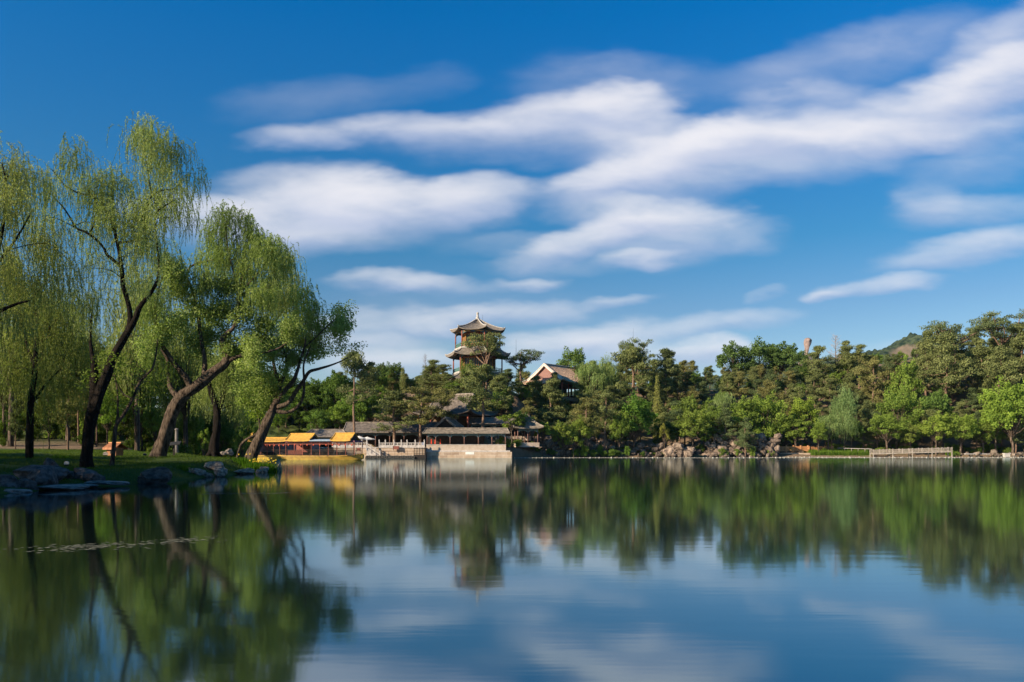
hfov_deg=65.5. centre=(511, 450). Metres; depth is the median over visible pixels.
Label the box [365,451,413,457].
landing stage
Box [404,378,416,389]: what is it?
broadleaf tree
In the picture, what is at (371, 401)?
broadleaf tree
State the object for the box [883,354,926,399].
broadleaf tree
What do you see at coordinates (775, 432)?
broadleaf tree
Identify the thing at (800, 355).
tree
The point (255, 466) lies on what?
iris clump
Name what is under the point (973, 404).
pine tree
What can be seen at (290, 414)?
broadleaf tree
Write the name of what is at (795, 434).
broadleaf tree
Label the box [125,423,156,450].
broadleaf tree
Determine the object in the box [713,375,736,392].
broadleaf tree
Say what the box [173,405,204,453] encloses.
broadleaf tree
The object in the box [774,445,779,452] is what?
rock
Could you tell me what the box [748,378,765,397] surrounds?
pine tree
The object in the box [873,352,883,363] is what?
broadleaf tree
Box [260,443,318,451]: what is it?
path wall
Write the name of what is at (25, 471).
rock
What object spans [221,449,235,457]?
shrub
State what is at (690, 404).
broadleaf tree
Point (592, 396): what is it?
pine tree
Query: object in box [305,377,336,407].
broadleaf tree
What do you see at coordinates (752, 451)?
shrub
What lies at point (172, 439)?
willow tree
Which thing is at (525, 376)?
pine tree
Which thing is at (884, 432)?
broadleaf tree
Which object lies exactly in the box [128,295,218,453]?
willow tree
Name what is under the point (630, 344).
pine tree
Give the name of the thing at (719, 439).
rock
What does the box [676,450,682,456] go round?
rock
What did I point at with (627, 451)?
shrub
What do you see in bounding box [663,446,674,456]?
rock
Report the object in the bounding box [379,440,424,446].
marble balustrade
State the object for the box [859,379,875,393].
pine tree
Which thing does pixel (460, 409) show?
hall
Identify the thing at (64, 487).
rock
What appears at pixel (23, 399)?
broadleaf tree
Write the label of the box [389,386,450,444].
pine tree
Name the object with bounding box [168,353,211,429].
willow tree
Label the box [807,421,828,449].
broadleaf tree
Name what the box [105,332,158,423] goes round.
willow tree
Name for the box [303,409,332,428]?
broadleaf tree
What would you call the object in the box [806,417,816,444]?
pine tree
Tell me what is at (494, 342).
pine tree
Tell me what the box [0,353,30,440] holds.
willow tree
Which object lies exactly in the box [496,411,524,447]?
young tree
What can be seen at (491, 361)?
window
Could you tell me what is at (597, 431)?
pine tree
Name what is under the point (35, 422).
shrub
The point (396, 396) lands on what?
pine tree
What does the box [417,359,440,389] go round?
pine tree
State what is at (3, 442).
shrub
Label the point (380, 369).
broadleaf tree
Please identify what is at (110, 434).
shrub
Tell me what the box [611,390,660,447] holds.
broadleaf tree
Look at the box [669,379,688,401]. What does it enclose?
pine tree
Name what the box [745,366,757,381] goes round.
pine tree
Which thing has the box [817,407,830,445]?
pine tree
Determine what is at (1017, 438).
pine tree
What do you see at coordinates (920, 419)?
pine tree
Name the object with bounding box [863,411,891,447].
pine tree
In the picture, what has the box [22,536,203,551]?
floating fluff
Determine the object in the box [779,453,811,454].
stone quay
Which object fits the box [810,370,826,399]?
pine tree
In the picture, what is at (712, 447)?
rock
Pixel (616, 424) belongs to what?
broadleaf tree
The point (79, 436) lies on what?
shrub
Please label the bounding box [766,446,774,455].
rock
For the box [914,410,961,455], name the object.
broadleaf tree
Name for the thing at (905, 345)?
distant hills
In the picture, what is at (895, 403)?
broadleaf tree
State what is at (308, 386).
broadleaf tree
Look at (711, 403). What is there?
pine tree
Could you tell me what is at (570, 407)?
broadleaf tree
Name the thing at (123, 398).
broadleaf tree
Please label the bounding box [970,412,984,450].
pine tree
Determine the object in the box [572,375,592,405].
pine tree
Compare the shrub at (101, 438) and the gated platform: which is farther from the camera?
the gated platform
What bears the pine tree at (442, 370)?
on the ground at (517, 452)
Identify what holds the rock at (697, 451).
on the ground at (517, 452)
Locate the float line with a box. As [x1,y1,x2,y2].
[514,457,1023,457]
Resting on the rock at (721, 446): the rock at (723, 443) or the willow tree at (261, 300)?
the rock at (723, 443)
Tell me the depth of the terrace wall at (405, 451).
170.00 m
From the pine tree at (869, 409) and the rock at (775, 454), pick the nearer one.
the rock at (775, 454)
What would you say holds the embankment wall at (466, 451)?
on the ground at (517, 452)
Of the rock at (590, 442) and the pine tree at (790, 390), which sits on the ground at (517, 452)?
the pine tree at (790, 390)
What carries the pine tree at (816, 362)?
on the ground at (517, 452)
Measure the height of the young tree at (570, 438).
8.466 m
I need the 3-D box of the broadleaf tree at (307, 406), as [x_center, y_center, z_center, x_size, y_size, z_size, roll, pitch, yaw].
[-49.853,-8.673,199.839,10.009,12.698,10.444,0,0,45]
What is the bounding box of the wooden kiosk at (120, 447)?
[102,442,127,455]
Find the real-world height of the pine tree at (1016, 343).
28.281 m
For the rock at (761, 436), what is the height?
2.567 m
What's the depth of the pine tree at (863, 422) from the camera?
208.97 m
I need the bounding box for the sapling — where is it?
[236,397,287,457]
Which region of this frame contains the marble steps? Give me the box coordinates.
[366,442,379,455]
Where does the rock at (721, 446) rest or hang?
on the rock
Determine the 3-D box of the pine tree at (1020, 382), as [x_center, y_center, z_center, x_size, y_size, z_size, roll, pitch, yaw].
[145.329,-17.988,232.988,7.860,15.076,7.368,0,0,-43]
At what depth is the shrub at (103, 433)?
101.52 m
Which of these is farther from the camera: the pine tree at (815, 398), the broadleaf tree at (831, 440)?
the pine tree at (815, 398)
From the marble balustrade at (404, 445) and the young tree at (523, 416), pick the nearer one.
the marble balustrade at (404, 445)
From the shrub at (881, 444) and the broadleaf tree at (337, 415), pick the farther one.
the shrub at (881, 444)
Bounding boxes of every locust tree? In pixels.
[571,360,613,417]
[596,352,620,391]
[710,391,737,421]
[814,415,842,449]
[828,386,859,423]
[832,410,860,448]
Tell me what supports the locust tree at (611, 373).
on the ground at (517, 452)
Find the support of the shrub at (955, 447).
on the ground at (517, 452)
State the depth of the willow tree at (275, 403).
65.88 m
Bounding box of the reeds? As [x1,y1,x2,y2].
[804,449,869,455]
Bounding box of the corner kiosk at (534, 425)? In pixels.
[513,414,543,446]
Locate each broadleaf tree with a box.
[0,381,20,419]
[0,409,24,424]
[1,373,43,430]
[34,399,63,448]
[92,335,124,361]
[97,391,125,444]
[106,383,156,409]
[110,411,141,440]
[121,384,156,451]
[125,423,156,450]
[142,401,164,441]
[170,418,200,451]
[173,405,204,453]
[194,413,212,455]
[205,420,236,456]
[231,411,257,446]
[231,428,252,453]
[260,378,302,396]
[263,393,306,427]
[272,370,309,392]
[272,414,288,431]
[286,382,341,410]
[286,391,333,427]
[293,412,304,430]
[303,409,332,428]
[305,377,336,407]
[305,404,321,427]
[319,369,356,428]
[321,401,352,428]
[327,401,342,428]
[337,391,375,421]
[356,393,381,421]
[369,362,383,378]
[369,383,387,402]
[375,376,388,386]
[379,361,401,384]
[393,383,401,390]
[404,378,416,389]
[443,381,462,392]
[460,360,479,379]
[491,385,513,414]
[516,385,531,400]
[550,420,575,456]
[556,346,585,396]
[562,403,578,421]
[564,414,593,456]
[607,409,632,456]
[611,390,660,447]
[650,418,679,443]
[671,394,701,446]
[671,407,711,446]
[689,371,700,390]
[697,428,713,443]
[699,398,715,412]
[704,405,731,434]
[712,390,724,400]
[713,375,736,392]
[715,340,756,373]
[720,395,765,430]
[730,336,788,386]
[744,380,755,396]
[748,391,788,438]
[752,426,766,451]
[764,341,799,385]
[766,428,781,444]
[773,428,800,445]
[776,379,785,396]
[780,415,811,452]
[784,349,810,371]
[788,396,820,442]
[794,383,809,393]
[798,366,813,384]
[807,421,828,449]
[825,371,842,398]
[825,421,837,446]
[831,359,856,378]
[835,417,865,447]
[867,411,908,454]
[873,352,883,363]
[874,383,924,448]
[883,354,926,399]
[897,350,908,366]
[898,423,920,456]
[910,348,918,357]
[914,388,953,446]
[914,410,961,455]
[929,380,944,393]
[944,413,980,452]
[973,422,1000,452]
[976,374,1023,452]
[978,397,1010,449]
[988,430,1007,443]
[1011,407,1023,451]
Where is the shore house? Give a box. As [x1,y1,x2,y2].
[304,429,345,447]
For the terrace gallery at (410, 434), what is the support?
on the ground at (517, 452)
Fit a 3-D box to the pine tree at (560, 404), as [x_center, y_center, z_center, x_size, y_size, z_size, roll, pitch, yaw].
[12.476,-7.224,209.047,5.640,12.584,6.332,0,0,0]
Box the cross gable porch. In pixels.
[434,417,463,428]
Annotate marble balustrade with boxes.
[332,440,367,446]
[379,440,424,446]
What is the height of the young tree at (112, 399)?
7.718 m
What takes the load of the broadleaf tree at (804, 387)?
on the ground at (517, 452)
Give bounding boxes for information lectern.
[170,441,180,454]
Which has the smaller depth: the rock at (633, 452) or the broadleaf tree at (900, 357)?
the rock at (633, 452)
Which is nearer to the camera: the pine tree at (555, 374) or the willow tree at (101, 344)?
the willow tree at (101, 344)
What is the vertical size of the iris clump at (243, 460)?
0.939 m
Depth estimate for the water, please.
10.98 m
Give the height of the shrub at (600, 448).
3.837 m
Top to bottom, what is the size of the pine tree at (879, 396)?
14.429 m
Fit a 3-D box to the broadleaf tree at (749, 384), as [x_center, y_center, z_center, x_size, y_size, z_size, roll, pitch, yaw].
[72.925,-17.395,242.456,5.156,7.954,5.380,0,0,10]
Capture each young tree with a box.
[74,340,178,465]
[196,428,209,455]
[234,429,249,456]
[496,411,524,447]
[512,412,534,447]
[534,422,550,456]
[564,433,582,456]
[659,423,669,455]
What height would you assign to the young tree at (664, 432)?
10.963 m
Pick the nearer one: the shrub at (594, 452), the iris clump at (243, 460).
the iris clump at (243, 460)
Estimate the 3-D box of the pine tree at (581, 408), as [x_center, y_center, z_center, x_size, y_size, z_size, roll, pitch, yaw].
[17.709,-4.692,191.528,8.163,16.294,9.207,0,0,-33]
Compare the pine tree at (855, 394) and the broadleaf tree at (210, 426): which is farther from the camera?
the pine tree at (855, 394)
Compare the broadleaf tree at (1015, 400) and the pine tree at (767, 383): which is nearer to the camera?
the broadleaf tree at (1015, 400)
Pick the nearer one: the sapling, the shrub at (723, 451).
the sapling
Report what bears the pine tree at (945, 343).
on the ground at (517, 452)
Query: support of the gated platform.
in the water
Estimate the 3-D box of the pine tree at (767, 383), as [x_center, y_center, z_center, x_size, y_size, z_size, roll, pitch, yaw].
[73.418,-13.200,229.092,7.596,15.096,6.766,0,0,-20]
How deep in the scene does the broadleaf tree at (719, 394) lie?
232.28 m
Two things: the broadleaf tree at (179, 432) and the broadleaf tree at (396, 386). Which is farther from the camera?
the broadleaf tree at (396, 386)
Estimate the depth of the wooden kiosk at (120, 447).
62.80 m
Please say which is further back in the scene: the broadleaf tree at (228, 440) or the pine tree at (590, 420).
the pine tree at (590, 420)
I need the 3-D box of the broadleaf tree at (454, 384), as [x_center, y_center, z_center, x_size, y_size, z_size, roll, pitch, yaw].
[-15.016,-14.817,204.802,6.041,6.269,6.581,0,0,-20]
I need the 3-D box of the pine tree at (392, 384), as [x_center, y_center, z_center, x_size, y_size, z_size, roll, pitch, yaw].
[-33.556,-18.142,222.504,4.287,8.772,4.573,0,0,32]
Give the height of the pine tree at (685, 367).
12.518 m
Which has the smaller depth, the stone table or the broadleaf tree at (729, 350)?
the stone table
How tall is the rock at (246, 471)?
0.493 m
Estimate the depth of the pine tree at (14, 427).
77.88 m
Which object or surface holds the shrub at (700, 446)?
on the ground at (517, 452)
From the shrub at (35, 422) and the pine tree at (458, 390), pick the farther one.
the pine tree at (458, 390)
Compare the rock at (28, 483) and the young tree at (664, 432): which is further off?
the young tree at (664, 432)
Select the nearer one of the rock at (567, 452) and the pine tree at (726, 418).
the rock at (567, 452)
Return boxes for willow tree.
[0,130,95,360]
[0,239,102,457]
[0,255,65,446]
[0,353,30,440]
[18,110,225,467]
[25,346,79,439]
[37,290,101,440]
[72,315,112,393]
[98,265,176,450]
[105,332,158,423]
[127,196,307,457]
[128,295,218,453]
[149,348,208,449]
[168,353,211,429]
[186,236,313,456]
[207,377,251,439]
[227,278,367,463]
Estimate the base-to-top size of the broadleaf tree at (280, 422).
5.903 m
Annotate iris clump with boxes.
[52,454,70,457]
[174,464,194,470]
[230,454,255,464]
[241,458,266,471]
[249,458,276,471]
[260,459,281,471]
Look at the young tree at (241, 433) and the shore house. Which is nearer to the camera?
the young tree at (241, 433)
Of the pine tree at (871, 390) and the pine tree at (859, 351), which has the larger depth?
the pine tree at (859, 351)
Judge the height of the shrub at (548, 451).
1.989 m
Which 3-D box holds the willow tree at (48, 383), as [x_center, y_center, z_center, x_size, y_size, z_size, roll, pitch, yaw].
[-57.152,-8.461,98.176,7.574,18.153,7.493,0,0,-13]
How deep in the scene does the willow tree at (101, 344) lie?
103.22 m
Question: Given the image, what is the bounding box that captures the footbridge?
[870,447,952,456]
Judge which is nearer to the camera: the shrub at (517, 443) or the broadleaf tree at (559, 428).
the shrub at (517, 443)
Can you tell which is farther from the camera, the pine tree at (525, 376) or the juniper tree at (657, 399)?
the pine tree at (525, 376)
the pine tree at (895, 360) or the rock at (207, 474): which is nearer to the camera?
the rock at (207, 474)
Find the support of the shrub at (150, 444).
on the ground at (517, 452)
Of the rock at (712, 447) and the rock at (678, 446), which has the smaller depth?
the rock at (678, 446)
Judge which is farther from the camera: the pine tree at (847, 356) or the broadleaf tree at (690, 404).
the pine tree at (847, 356)
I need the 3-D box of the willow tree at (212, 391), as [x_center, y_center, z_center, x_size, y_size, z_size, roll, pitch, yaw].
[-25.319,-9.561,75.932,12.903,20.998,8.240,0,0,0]
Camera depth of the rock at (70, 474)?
37.64 m
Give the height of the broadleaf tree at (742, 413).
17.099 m
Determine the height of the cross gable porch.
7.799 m
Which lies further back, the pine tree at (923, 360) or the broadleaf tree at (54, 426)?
the pine tree at (923, 360)
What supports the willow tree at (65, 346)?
on the ground at (517, 452)
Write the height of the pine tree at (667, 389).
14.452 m
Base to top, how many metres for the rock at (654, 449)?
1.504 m
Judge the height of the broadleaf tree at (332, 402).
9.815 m
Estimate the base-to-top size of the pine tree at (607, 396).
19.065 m
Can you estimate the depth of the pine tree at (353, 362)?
174.76 m
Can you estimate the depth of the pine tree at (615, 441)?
200.80 m
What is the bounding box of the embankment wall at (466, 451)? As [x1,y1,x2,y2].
[426,444,511,457]
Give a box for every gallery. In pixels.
[344,422,437,446]
[422,428,509,443]
[469,417,532,440]
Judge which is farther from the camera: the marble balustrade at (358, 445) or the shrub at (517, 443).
the shrub at (517, 443)
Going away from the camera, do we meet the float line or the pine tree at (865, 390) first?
the float line
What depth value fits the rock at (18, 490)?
31.69 m
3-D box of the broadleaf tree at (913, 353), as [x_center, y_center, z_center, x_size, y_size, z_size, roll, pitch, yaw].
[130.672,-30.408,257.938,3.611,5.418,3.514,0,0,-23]
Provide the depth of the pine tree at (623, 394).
224.80 m
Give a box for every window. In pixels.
[465,357,482,367]
[466,333,481,342]
[483,358,494,367]
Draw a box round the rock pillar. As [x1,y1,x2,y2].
[798,338,814,368]
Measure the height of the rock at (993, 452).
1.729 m
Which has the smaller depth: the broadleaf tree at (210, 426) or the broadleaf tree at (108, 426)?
the broadleaf tree at (108, 426)
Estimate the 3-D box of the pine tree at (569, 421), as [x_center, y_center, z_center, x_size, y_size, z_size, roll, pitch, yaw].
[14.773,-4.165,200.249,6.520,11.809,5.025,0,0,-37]
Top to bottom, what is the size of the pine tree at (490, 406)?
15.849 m
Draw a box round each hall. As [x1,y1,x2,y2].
[411,393,497,428]
[522,363,588,402]
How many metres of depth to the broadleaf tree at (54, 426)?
79.80 m
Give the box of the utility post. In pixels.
[175,428,178,452]
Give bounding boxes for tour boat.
[248,432,292,458]
[276,432,363,459]
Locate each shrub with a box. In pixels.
[0,420,7,438]
[0,437,6,446]
[14,430,24,439]
[21,408,44,433]
[34,427,41,440]
[43,423,63,439]
[57,415,83,440]
[58,432,71,439]
[71,434,81,444]
[79,409,104,444]
[94,432,102,445]
[97,424,118,442]
[108,431,119,441]
[121,421,149,450]
[122,439,133,447]
[144,440,154,449]
[170,439,192,454]
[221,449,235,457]
[228,446,244,456]
[495,436,504,443]
[503,439,510,447]
[510,439,521,447]
[545,448,551,454]
[571,449,578,456]
[577,445,588,456]
[589,449,597,456]
[596,445,603,455]
[600,450,610,456]
[608,448,617,456]
[624,445,630,456]
[695,444,704,452]
[718,447,728,455]
[746,447,755,456]
[836,444,849,449]
[856,443,866,449]
[875,441,885,447]
[949,444,959,451]
[975,447,985,452]
[984,444,990,451]
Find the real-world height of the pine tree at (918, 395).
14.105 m
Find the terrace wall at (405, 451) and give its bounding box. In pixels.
[333,447,425,457]
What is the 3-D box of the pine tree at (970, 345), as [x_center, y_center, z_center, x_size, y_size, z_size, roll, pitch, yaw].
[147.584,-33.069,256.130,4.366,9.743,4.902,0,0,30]
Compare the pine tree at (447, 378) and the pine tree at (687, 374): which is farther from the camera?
the pine tree at (687, 374)
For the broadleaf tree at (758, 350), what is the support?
on the ground at (517, 452)
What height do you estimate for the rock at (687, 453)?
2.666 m
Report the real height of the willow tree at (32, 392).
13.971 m
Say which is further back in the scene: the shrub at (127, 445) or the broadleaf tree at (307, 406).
the broadleaf tree at (307, 406)
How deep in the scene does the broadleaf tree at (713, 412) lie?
202.75 m
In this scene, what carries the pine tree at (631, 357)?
on the ground at (517, 452)
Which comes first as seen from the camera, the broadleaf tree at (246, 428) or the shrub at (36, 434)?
the shrub at (36, 434)
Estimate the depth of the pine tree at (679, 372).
239.59 m
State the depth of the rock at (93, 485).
35.51 m
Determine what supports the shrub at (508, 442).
on the ground at (517, 452)
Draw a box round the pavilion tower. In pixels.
[445,312,512,394]
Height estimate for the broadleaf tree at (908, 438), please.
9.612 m
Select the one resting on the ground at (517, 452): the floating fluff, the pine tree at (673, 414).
the pine tree at (673, 414)
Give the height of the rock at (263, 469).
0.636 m
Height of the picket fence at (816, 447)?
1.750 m
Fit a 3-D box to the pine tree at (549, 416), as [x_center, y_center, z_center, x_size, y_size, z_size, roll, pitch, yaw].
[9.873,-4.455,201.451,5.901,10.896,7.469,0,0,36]
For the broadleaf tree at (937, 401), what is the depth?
212.93 m
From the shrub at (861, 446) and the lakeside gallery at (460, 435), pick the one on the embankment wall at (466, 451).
the lakeside gallery at (460, 435)
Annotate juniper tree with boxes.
[399,367,406,391]
[459,358,463,383]
[653,376,661,442]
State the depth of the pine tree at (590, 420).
201.27 m
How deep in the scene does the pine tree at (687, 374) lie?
239.16 m
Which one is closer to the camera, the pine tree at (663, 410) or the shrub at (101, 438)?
the shrub at (101, 438)
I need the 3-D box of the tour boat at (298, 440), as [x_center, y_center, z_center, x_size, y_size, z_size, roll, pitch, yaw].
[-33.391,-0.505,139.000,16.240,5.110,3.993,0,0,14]
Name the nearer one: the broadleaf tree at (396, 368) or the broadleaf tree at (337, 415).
the broadleaf tree at (337, 415)
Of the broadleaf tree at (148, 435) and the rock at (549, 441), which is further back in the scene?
the rock at (549, 441)
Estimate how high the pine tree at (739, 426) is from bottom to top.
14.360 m
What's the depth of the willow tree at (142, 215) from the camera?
46.38 m
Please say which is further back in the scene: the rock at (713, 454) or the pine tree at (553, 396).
the pine tree at (553, 396)
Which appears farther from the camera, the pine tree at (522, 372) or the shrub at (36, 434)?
the pine tree at (522, 372)
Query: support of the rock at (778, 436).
on the rock at (777, 441)
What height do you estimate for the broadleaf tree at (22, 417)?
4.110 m
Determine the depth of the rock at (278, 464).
63.83 m
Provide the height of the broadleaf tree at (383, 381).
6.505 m
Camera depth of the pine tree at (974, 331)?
236.89 m
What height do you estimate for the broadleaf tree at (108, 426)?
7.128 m
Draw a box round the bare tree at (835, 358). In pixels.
[826,334,841,365]
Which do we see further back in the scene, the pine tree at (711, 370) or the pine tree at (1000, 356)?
the pine tree at (711, 370)
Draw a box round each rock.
[0,474,19,487]
[4,489,32,492]
[13,465,68,480]
[18,478,38,489]
[27,466,58,485]
[37,484,89,489]
[43,458,59,466]
[63,471,74,478]
[73,468,104,480]
[78,484,98,487]
[85,480,129,484]
[137,467,172,483]
[188,467,205,475]
[203,472,213,476]
[204,461,224,470]
[214,467,227,476]
[225,449,233,454]
[234,468,254,473]
[259,466,268,472]
[274,459,281,470]
[545,438,553,446]
[565,449,570,456]
[585,439,592,446]
[598,432,607,440]
[601,440,609,449]
[629,449,636,454]
[636,443,645,450]
[651,447,658,451]
[655,442,663,450]
[655,451,661,456]
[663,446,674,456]
[672,442,684,449]
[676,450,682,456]
[683,449,693,456]
[694,449,700,454]
[707,443,715,450]
[707,451,718,456]
[716,437,723,443]
[717,445,727,449]
[720,441,727,445]
[728,446,735,452]
[758,433,765,439]
[758,443,765,447]
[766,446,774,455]
[770,439,780,443]
[772,451,778,456]
[773,433,782,438]
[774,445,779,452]
[990,449,997,455]
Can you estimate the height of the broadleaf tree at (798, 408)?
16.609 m
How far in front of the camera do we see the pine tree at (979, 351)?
231.20 m
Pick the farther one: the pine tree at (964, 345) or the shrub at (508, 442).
the pine tree at (964, 345)
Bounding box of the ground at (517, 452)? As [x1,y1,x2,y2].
[0,354,1023,493]
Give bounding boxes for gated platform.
[414,448,426,457]
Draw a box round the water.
[0,457,1023,681]
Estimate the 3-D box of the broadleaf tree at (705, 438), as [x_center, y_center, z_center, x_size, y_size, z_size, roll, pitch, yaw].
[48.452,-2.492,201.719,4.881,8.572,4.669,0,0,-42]
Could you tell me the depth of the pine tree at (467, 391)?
199.56 m
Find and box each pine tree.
[6,394,23,448]
[50,362,81,449]
[55,368,88,441]
[83,366,107,446]
[335,348,381,442]
[356,363,381,386]
[371,390,419,444]
[377,364,390,388]
[387,370,399,390]
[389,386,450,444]
[389,398,407,420]
[409,394,421,416]
[415,375,422,391]
[416,370,431,387]
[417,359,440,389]
[422,386,458,419]
[429,364,452,383]
[437,374,456,387]
[447,377,474,393]
[458,364,513,427]
[461,332,505,400]
[462,388,488,406]
[481,375,516,416]
[496,348,544,392]
[499,369,525,392]
[513,365,530,388]
[514,375,522,393]
[520,399,540,421]
[521,373,528,380]
[524,375,551,414]
[531,377,569,424]
[536,399,545,433]
[542,412,559,436]
[549,372,565,405]
[552,401,568,423]
[563,411,579,448]
[565,397,603,455]
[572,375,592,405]
[578,412,594,438]
[585,390,609,410]
[586,388,631,451]
[590,410,607,442]
[591,405,614,445]
[599,385,625,409]
[607,417,626,445]
[610,346,666,399]
[612,375,621,399]
[616,362,637,384]
[617,337,653,394]
[618,380,630,405]
[636,372,649,397]
[645,380,665,409]
[647,359,663,378]
[648,348,681,411]
[652,401,665,420]
[652,407,675,441]
[659,377,680,420]
[664,400,694,442]
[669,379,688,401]
[670,363,687,397]
[679,360,692,381]
[682,371,695,391]
[684,386,703,410]
[688,360,698,374]
[695,376,710,403]
[702,367,712,391]
[704,365,718,390]
[705,402,719,420]
[713,408,737,440]
[717,367,729,380]
[717,372,735,396]
[718,403,736,436]
[730,368,737,383]
[731,371,749,400]
[732,404,758,435]
[733,417,758,456]
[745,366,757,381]
[745,366,762,386]
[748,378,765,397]
[757,363,765,385]
[758,379,782,401]
[764,369,780,397]
[772,366,782,381]
[776,390,787,402]
[779,370,796,397]
[780,398,798,427]
[783,383,797,399]
[785,365,798,380]
[788,386,805,414]
[792,370,803,385]
[801,345,835,387]
[804,368,827,408]
[806,395,828,415]
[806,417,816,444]
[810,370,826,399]
[816,377,842,411]
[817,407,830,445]
[830,340,858,377]
[839,373,858,391]
[839,377,855,401]
[841,391,861,421]
[844,389,866,420]
[846,344,870,387]
[852,355,899,403]
[856,418,874,449]
[858,387,874,414]
[858,400,880,444]
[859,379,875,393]
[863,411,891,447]
[870,386,887,410]
[876,354,894,380]
[890,354,901,369]
[909,391,922,411]
[910,329,943,395]
[914,402,926,442]
[917,332,979,396]
[919,320,995,393]
[920,408,947,451]
[948,353,972,394]
[948,375,959,403]
[950,401,973,420]
[952,409,972,451]
[959,335,971,359]
[959,337,997,408]
[961,387,984,416]
[966,310,1023,389]
[968,336,976,347]
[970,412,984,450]
[972,365,986,394]
[976,345,1023,411]
[986,334,1000,356]
[1001,322,1023,379]
[1003,368,1023,386]
[1004,417,1023,452]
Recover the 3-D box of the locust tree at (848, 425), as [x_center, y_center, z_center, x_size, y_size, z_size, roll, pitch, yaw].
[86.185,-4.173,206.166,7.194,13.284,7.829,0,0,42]
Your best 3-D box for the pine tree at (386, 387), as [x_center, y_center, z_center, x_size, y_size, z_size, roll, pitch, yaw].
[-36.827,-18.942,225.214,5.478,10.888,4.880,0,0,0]
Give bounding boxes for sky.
[0,0,1023,407]
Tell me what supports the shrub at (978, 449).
on the ground at (517, 452)
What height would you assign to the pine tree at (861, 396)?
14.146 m
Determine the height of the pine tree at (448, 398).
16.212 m
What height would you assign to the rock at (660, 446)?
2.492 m
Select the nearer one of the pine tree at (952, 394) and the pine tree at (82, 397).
the pine tree at (82, 397)
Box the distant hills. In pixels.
[567,332,958,395]
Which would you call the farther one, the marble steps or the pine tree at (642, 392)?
the pine tree at (642, 392)
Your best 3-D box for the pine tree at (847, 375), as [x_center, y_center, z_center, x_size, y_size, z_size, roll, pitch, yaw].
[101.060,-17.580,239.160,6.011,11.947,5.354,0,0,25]
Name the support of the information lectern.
on the ground at (517, 452)
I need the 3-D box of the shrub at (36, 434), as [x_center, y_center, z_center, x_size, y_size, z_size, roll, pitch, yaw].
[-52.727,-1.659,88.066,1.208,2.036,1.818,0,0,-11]
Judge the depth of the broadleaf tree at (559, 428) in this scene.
186.04 m
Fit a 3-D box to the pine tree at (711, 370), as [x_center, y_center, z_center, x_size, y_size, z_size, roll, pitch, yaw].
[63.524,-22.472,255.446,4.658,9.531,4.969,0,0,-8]
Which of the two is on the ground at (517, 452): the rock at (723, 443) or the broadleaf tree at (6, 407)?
the broadleaf tree at (6, 407)
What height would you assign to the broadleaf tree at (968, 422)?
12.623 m
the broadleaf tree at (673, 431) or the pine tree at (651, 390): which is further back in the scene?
the pine tree at (651, 390)
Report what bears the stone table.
on the ground at (517, 452)
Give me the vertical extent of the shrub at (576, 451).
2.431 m
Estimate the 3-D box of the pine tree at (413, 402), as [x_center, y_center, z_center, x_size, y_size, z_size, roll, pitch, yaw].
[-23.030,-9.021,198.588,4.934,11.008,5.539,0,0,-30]
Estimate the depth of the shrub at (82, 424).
92.65 m
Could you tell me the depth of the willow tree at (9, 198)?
41.28 m
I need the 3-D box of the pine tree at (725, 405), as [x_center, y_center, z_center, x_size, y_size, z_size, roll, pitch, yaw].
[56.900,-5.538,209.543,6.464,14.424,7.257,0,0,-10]
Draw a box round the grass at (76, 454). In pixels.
[0,448,244,489]
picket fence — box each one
[779,445,808,452]
[809,446,833,450]
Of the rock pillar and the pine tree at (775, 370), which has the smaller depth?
the pine tree at (775, 370)
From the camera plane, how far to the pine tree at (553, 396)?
206.77 m
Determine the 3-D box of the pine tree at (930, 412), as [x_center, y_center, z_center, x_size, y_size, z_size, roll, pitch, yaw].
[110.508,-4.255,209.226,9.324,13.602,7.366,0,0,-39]
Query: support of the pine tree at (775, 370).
on the ground at (517, 452)
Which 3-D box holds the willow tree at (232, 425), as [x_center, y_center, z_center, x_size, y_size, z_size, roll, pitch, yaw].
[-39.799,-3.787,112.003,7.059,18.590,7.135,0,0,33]
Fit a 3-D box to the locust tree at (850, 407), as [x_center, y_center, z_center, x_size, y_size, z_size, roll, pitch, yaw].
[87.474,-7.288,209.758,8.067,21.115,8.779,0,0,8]
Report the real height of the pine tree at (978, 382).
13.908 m
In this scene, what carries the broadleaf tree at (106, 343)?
on the ground at (517, 452)
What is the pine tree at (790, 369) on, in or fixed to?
on the ground at (517, 452)
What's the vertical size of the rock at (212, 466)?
0.642 m
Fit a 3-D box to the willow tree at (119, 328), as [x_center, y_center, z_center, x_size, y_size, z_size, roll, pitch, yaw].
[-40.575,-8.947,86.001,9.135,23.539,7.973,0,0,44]
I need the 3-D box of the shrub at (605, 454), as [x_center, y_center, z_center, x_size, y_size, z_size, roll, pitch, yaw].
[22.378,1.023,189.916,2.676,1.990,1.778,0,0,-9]
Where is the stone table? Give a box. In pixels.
[1002,453,1010,456]
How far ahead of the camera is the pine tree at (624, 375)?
238.52 m
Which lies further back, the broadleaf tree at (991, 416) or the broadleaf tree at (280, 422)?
the broadleaf tree at (991, 416)
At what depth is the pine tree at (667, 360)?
230.84 m
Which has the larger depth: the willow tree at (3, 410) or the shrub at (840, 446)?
the shrub at (840, 446)
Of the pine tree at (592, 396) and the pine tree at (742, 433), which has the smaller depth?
the pine tree at (742, 433)

